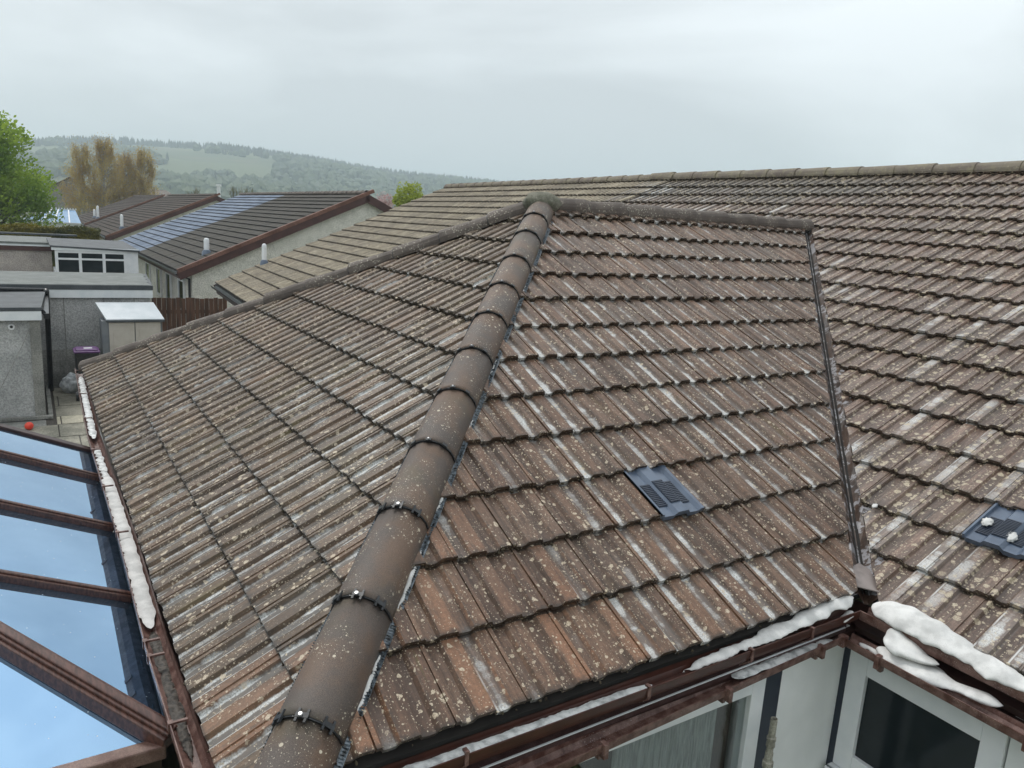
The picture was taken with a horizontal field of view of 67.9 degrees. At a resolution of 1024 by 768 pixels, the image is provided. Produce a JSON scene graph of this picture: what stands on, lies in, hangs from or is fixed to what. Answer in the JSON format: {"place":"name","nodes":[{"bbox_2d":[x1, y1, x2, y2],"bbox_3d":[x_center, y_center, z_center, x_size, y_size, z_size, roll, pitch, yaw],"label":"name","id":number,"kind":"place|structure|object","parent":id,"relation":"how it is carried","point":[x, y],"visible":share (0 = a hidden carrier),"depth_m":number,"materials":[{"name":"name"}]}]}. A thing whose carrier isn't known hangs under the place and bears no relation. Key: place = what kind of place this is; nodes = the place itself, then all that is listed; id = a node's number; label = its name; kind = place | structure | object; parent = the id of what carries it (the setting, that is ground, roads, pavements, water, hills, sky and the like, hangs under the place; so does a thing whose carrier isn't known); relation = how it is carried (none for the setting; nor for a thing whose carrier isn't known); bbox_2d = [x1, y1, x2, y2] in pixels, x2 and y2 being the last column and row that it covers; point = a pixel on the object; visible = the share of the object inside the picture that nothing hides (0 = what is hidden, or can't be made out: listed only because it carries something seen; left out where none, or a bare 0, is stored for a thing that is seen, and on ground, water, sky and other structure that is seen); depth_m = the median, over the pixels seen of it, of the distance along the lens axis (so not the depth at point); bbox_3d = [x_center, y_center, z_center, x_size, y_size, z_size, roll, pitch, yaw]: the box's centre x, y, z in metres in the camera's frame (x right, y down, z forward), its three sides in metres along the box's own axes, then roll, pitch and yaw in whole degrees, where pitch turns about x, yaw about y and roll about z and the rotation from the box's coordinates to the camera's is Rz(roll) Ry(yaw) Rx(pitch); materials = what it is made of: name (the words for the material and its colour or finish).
{"place":"outdoors","nodes":[
{"label":"outdoors","id":0,"kind":"place"},
{"bbox_2d":[24,207,80,226],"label":"conservatory","id":1,"kind":"object","parent":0,"point":[71,217],"visible":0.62,"depth_m":60.35,"materials":[{"name":"white glass"}]},
{"bbox_2d":[21,387,89,446],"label":"patio","id":2,"kind":"structure","parent":0,"point":[66,423],"depth_m":14.95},
{"bbox_2d":[24,422,33,429],"bbox_3d":[-9.037,0.785,14.226,0.150,0.150,0.150,-4,14,-32],"label":"ball","id":3,"kind":"object","parent":2,"relation":"on","point":[28,425],"visible":1,"depth_m":14.18,"materials":[{"name":"red plastic"}]},
{"bbox_2d":[59,372,77,392],"bbox_3d":[-9.948,-0.042,17.224,0.522,0.456,0.464,2,12,-8],"label":"sack","id":4,"kind":"object","parent":2,"relation":"on","point":[68,383],"visible":0.56,"depth_m":17.06,"materials":[{"name":"plastic"}]},
{"bbox_2d":[72,346,99,400],"bbox_3d":[-9.293,-0.233,16.655,0.510,1.131,0.570,-4,14,-32],"label":"wheelie bin","id":5,"kind":"object","parent":2,"relation":"on","point":[81,353],"visible":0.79,"depth_m":16.38,"materials":[{"name":"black plastic"}]},
{"bbox_2d":[47,177,93,215],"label":"gabled house","id":6,"kind":"structure","parent":0,"point":[59,198],"depth_m":101.07,"materials":[{"name":"concrete"}]},
{"bbox_2d":[0,271,152,387],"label":"garage","id":7,"kind":"structure","parent":0,"point":[75,314],"depth_m":17.62,"materials":[{"name":"concrete"}]},
{"bbox_2d":[1,328,162,428],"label":"patio bed","id":8,"kind":"object","parent":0,"point":[18,424],"depth_m":14.68,"materials":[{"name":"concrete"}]},
{"bbox_2d":[0,291,49,417],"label":"garage","id":9,"kind":"structure","parent":8,"relation":"on","point":[22,391],"depth_m":14.71,"materials":[{"name":"concrete"}]},
{"bbox_2d":[0,326,30,389],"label":"clothes line","id":10,"kind":"object","parent":9,"relation":"attached to","point":[16,357],"visible":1,"depth_m":14.36,"materials":[{"name":"plastic"}]},
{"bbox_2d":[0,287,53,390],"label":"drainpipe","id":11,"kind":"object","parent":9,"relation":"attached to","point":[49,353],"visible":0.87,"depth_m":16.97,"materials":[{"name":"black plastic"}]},
{"bbox_2d":[0,385,53,422],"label":"kerb","id":12,"kind":"structure","parent":8,"relation":"on","point":[37,417],"depth_m":14.95,"materials":[{"name":"concrete"}]},
{"bbox_2d":[0,232,76,271],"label":"garage","id":13,"kind":"structure","parent":8,"relation":"on","point":[25,253],"depth_m":25.23,"materials":[{"name":"concrete"}]},
{"bbox_2d":[46,238,139,272],"bbox_3d":[-14.364,-3.410,26.105,2.550,2.920,3.580,-4,14,-32],"label":"lean to","id":14,"kind":"object","parent":8,"relation":"on","point":[89,255],"visible":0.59,"depth_m":24.63,"materials":[{"name":"white paint"}]},
{"bbox_2d":[55,250,126,272],"bbox_3d":[-13.524,-3.880,24.472,2.020,0.800,0.070,-4,14,-32],"label":"window","id":15,"kind":"structure","parent":14,"relation":"in","point":[61,265],"depth_m":24.43,"materials":[{"name":"white plastic"}]},
{"bbox_2d":[152,298,226,331],"bbox_3d":[-9.191,-1.596,21.757,1.990,1.753,0.070,-4,14,-32],"label":"timber fence","id":16,"kind":"object","parent":8,"relation":"on","point":[180,308],"visible":0.41,"depth_m":21.55,"materials":[{"name":"brown wood"}]},
{"bbox_2d":[78,194,164,226],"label":"terraced house","id":17,"kind":"structure","parent":0,"point":[123,205],"depth_m":69.69,"materials":[{"name":"brown tile"}]},
{"bbox_2d":[96,206,99,218],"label":"roof vent pipe","id":18,"kind":"object","parent":17,"relation":"on","point":[97,211],"visible":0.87,"depth_m":64.78,"materials":[{"name":"white plastic"}]},
{"bbox_2d":[95,302,164,354],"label":"storage shed","id":19,"kind":"structure","parent":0,"point":[122,323],"depth_m":17.23,"materials":[{"name":"grey plastic"}]},
{"bbox_2d":[109,322,134,351],"bbox_3d":[-8.806,-0.617,17.215,0.510,1.560,0.055,-4,14,-32],"label":"door","id":20,"kind":"structure","parent":19,"relation":"in","point":[120,333],"depth_m":17.08,"materials":[{"name":"beige plastic"}]},
{"bbox_2d":[135,322,160,340],"bbox_3d":[-8.353,-0.648,17.498,0.520,1.560,0.055,-4,14,-32],"label":"door","id":21,"kind":"structure","parent":19,"relation":"in","point":[143,330],"depth_m":17.33,"materials":[{"name":"beige plastic"}]},
{"bbox_2d":[94,185,170,206],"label":"gabled house","id":22,"kind":"structure","parent":0,"point":[165,192],"depth_m":112.45,"materials":[{"name":"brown tile"}]},
{"bbox_2d":[15,143,275,185],"bbox_3d":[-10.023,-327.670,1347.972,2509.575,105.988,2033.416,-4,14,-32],"label":"hill","id":23,"kind":"structure","parent":0,"point":[183,160],"depth_m":943.38,"materials":[{"name":"plant"}]},
{"bbox_2d":[8,135,507,207],"bbox_3d":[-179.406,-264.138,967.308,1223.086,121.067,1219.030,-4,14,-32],"label":"broadleaf wood","id":24,"kind":"object","parent":23,"relation":"on","point":[298,176],"visible":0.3,"depth_m":797.30,"materials":[{"name":"plant"}]},
{"bbox_2d":[18,135,509,196],"bbox_3d":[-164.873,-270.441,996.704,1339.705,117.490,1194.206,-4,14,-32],"label":"conifer forest","id":25,"kind":"object","parent":23,"relation":"on","point":[185,145],"visible":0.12,"depth_m":1142.62,"materials":[{"name":"green plant"}]},
{"bbox_2d":[84,193,224,240],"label":"terraced house","id":26,"kind":"structure","parent":0,"point":[154,213],"depth_m":47.01,"materials":[{"name":"brown tile"}]},
{"bbox_2d":[119,214,124,229],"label":"roof vent pipe","id":27,"kind":"object","parent":26,"relation":"on","point":[121,222],"visible":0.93,"depth_m":45.07,"materials":[{"name":"white plastic"}]},
{"bbox_2d":[216,184,220,196],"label":"chimney flue","id":28,"kind":"object","parent":26,"relation":"on","point":[218,188],"visible":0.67,"depth_m":94.36,"materials":[{"name":"white plastic"}]},
{"bbox_2d":[0,212,1023,675],"bbox_3d":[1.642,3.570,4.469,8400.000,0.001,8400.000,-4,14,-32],"label":"ground","id":29,"kind":"structure","parent":0,"point":[28,214],"depth_m":9.53,"materials":[{"name":"green plant"}]},
{"bbox_2d":[0,110,66,227],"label":"sycamore tree","id":30,"kind":"object","parent":29,"relation":"on","point":[28,192],"visible":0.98,"depth_m":51.15,"materials":[{"name":"green plant"}]},
{"bbox_2d":[0,222,101,266],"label":"hedge","id":31,"kind":"object","parent":29,"relation":"on","point":[85,232],"visible":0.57,"depth_m":34.05,"materials":[{"name":"green plant"}]},
{"bbox_2d":[57,137,108,214],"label":"birch tree","id":32,"kind":"object","parent":29,"relation":"on","point":[80,169],"visible":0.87,"depth_m":89.47,"materials":[{"name":"brown plant"}]},
{"bbox_2d":[0,423,177,767],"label":"conservatory","id":33,"kind":"object","parent":29,"relation":"on","point":[78,689],"visible":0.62,"depth_m":3.36,"materials":[{"name":"blue glass"}]},
{"bbox_2d":[75,133,133,211],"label":"birch tree","id":34,"kind":"object","parent":29,"relation":"on","point":[102,158],"visible":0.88,"depth_m":89.66,"materials":[{"name":"brown plant"}]},
{"bbox_2d":[101,147,148,205],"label":"birch tree","id":35,"kind":"object","parent":29,"relation":"on","point":[127,178],"visible":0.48,"depth_m":92.82,"materials":[{"name":"brown plant"}]},
{"bbox_2d":[122,146,164,197],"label":"birch tree","id":36,"kind":"object","parent":29,"relation":"on","point":[142,172],"visible":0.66,"depth_m":92.89,"materials":[{"name":"brown plant"}]},
{"bbox_2d":[228,185,256,197],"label":"bare tree","id":37,"kind":"object","parent":29,"relation":"on","point":[235,190],"visible":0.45,"depth_m":104.54,"materials":[{"name":"plant"}]},
{"bbox_2d":[119,189,392,325],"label":"terraced house","id":38,"kind":"structure","parent":29,"relation":"on","point":[239,230],"depth_m":26.36,"materials":[{"name":"brown tile"}]},
{"bbox_2d":[145,261,150,281],"bbox_3d":[-15.176,-4.560,31.722,0.076,1.100,1.200,-4,14,-32],"label":"window","id":39,"kind":"structure","parent":38,"relation":"in","point":[147,266],"depth_m":31.56,"materials":[{"name":"white plastic"}]},
{"bbox_2d":[156,267,162,296],"bbox_3d":[-13.579,-3.952,29.256,0.075,1.100,1.000,-4,14,-32],"label":"window","id":40,"kind":"structure","parent":38,"relation":"in","point":[158,271],"depth_m":29.18,"materials":[{"name":"grey glass"}]},
{"bbox_2d":[165,272,171,297],"bbox_3d":[-12.355,-3.486,27.366,0.075,1.100,1.000,-4,14,-32],"label":"window","id":41,"kind":"structure","parent":38,"relation":"in","point":[168,277],"depth_m":27.30,"materials":[{"name":"grey glass"}]},
{"bbox_2d":[177,278,185,303],"bbox_3d":[-10.944,-2.949,25.188,0.075,1.100,1.100,-4,14,-32],"label":"window","id":42,"kind":"structure","parent":38,"relation":"in","point":[180,283],"depth_m":25.03,"materials":[{"name":"white plastic"}]},
{"bbox_2d":[201,238,210,255],"bbox_3d":[-9.883,-4.434,24.597,0.323,0.580,0.323,-4,14,-32],"label":"roof vent pipe","id":43,"kind":"object","parent":38,"relation":"on","point":[206,250],"visible":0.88,"depth_m":24.52,"materials":[{"name":"white plastic"}]},
{"bbox_2d":[377,191,396,207],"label":"blossom tree","id":44,"kind":"object","parent":29,"relation":"on","point":[389,203],"visible":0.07,"depth_m":53.53,"materials":[{"name":"pink plant"}]},
{"bbox_2d":[392,181,422,206],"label":"rounded shrub tree","id":45,"kind":"object","parent":29,"relation":"on","point":[406,197],"visible":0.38,"depth_m":49.07,"materials":[{"name":"green plant"}]},
{"bbox_2d":[210,173,674,305],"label":"terraced house","id":46,"kind":"structure","parent":29,"relation":"on","point":[445,207],"depth_m":16.73,"materials":[{"name":"tile"}]},
{"bbox_2d":[260,244,267,264],"bbox_3d":[-6.120,-3.167,18.777,0.228,0.600,0.228,-4,14,-32],"label":"roof vent pipe","id":47,"kind":"object","parent":46,"relation":"on","point":[263,261],"visible":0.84,"depth_m":18.72,"materials":[{"name":"white plastic"}]},
{"bbox_2d":[75,160,1023,767],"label":"bungalow","id":48,"kind":"object","parent":29,"relation":"on","point":[765,474],"visible":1,"depth_m":4.27,"materials":[{"name":"tile"}]},
{"bbox_2d":[78,377,96,438],"bbox_3d":[-4.092,0.180,7.300,0.076,0.007,2.600,-4,14,-31],"label":"foam","id":49,"kind":"object","parent":48,"relation":"on","point":[92,431],"visible":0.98,"depth_m":7.06,"materials":[{"name":"white plastic"}]},
{"bbox_2d":[94,450,108,480],"bbox_3d":[-3.054,0.600,5.643,0.075,0.005,0.900,-4,14,-32],"label":"foam","id":50,"kind":"object","parent":48,"relation":"on","point":[102,468],"visible":0.89,"depth_m":5.67,"materials":[{"name":"white plastic"}]},
{"bbox_2d":[102,475,155,628],"bbox_3d":[-2.266,0.880,4.439,0.093,0.007,2.330,-4,14,-32],"label":"foam","id":51,"kind":"object","parent":48,"relation":"on","point":[146,610],"visible":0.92,"depth_m":4.13,"materials":[{"name":"white plastic"}]},
{"bbox_2d":[149,631,193,761],"bbox_3d":[-1.398,1.238,3.102,0.067,0.021,0.984,-4,14,-32],"label":"silt","id":52,"kind":"object","parent":48,"relation":"on","point":[176,709],"visible":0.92,"depth_m":3.03,"materials":[{"name":"soil"}]},
{"bbox_2d":[357,655,380,710],"bbox_3d":[-0.513,1.071,2.718,0.025,0.093,0.236,5,12,7],"label":"foam bead","id":53,"kind":"object","parent":48,"relation":"attached to","point":[369,682],"visible":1,"depth_m":2.71,"materials":[{"name":"white plastic"}]},
{"bbox_2d":[398,550,421,607],"bbox_3d":[-0.423,0.807,3.139,0.027,0.125,0.320,5,12,8],"label":"foam bead","id":54,"kind":"object","parent":48,"relation":"attached to","point":[409,580],"visible":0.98,"depth_m":3.10,"materials":[{"name":"white plastic"}]},
{"bbox_2d":[403,685,651,767],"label":"foam","id":55,"kind":"object","parent":48,"relation":"on","point":[471,747],"visible":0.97,"depth_m":2.83,"materials":[{"name":"white plastic"}]},
{"bbox_2d":[81,176,1019,765],"bbox_3d":[0.984,-1.037,7.603,9.000,2.788,8.558,-4,14,-32],"label":"moss","id":56,"kind":"object","parent":48,"relation":"on","point":[571,434],"visible":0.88,"depth_m":4.88,"materials":[{"name":"plant"}]},
{"bbox_2d":[501,678,765,767],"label":"window","id":57,"kind":"structure","parent":48,"relation":"in","point":[750,698],"depth_m":3.69,"materials":[{"name":"white plastic"}]},
{"bbox_2d":[611,708,716,767],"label":"net curtain","id":58,"kind":"object","parent":48,"relation":"hanging from","point":[687,743],"depth_m":3.56,"materials":[{"name":"white fabric"}]},
{"bbox_2d":[710,702,731,767],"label":"curtain","id":59,"kind":"object","parent":48,"relation":"hanging from","point":[721,731],"depth_m":3.73,"materials":[{"name":"grey fabric"}]},
{"bbox_2d":[682,595,853,672],"bbox_3d":[1.245,1.161,3.575,1.252,0.094,0.100,-5,14,-34],"label":"foam","id":60,"kind":"object","parent":48,"relation":"on","point":[797,621],"visible":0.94,"depth_m":3.59,"materials":[{"name":"white plastic"}]},
{"bbox_2d":[731,639,832,678],"bbox_3d":[1.308,1.309,3.651,0.730,0.008,0.082,-4,14,-32],"label":"foam","id":61,"kind":"object","parent":48,"relation":"on","point":[758,668],"visible":0.88,"depth_m":3.60,"materials":[{"name":"white plastic"}]},
{"bbox_2d":[841,610,853,622],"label":"foam","id":62,"kind":"object","parent":48,"relation":"on","point":[847,613],"visible":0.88,"depth_m":3.85,"materials":[{"name":"white plastic"}]},
{"bbox_2d":[859,643,877,654],"bbox_3d":[1.782,1.317,3.784,0.045,0.019,0.128,-4,14,-32],"label":"foam","id":63,"kind":"object","parent":48,"relation":"on","point":[869,648],"visible":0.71,"depth_m":3.78,"materials":[{"name":"white plastic"}]},
{"bbox_2d":[833,650,1010,767],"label":"window","id":64,"kind":"structure","parent":48,"relation":"in","point":[886,720],"depth_m":3.80,"materials":[{"name":"white plastic"}]},
{"bbox_2d":[876,646,1002,706],"bbox_3d":[1.962,1.357,3.526,0.172,0.066,0.564,-4,14,-32],"label":"foam","id":65,"kind":"object","parent":48,"relation":"on","point":[936,676],"visible":0.82,"depth_m":3.48,"materials":[{"name":"white plastic"}]},
{"bbox_2d":[883,628,938,665],"bbox_3d":[1.899,1.257,3.616,0.158,0.087,0.265,-4,14,-32],"label":"foam","id":66,"kind":"object","parent":65,"relation":"on","point":[898,643],"visible":0.98,"depth_m":3.61,"materials":[{"name":"white plastic"}]},
{"bbox_2d":[871,601,1023,691],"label":"foam","id":67,"kind":"object","parent":48,"relation":"on","point":[922,627],"visible":1,"depth_m":3.54,"materials":[{"name":"white plastic"}]},
{"bbox_2d":[981,517,993,526],"bbox_3d":[2.566,0.745,4.106,0.069,0.035,0.062,-4,14,-32],"label":"foam dab","id":68,"kind":"object","parent":48,"relation":"on","point":[986,521],"visible":1,"depth_m":4.10,"materials":[{"name":"white plastic"}]},
{"bbox_2d":[1007,531,1017,541],"bbox_3d":[2.603,0.797,3.971,0.084,0.041,0.074,-4,14,-32],"label":"foam dab","id":69,"kind":"object","parent":48,"relation":"on","point":[1012,537],"visible":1,"depth_m":3.95,"materials":[{"name":"white plastic"}]},
{"bbox_2d":[762,716,777,767],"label":"waste pipe","id":70,"kind":"object","parent":29,"relation":"on","point":[767,761],"visible":1,"depth_m":3.62,"materials":[{"name":"plastic"}]},
{"bbox_2d":[0,0,1023,180],"label":"sky","id":71,"kind":"structure","parent":0,"point":[501,90],"materials":[{"name":"grey"}]}
]}

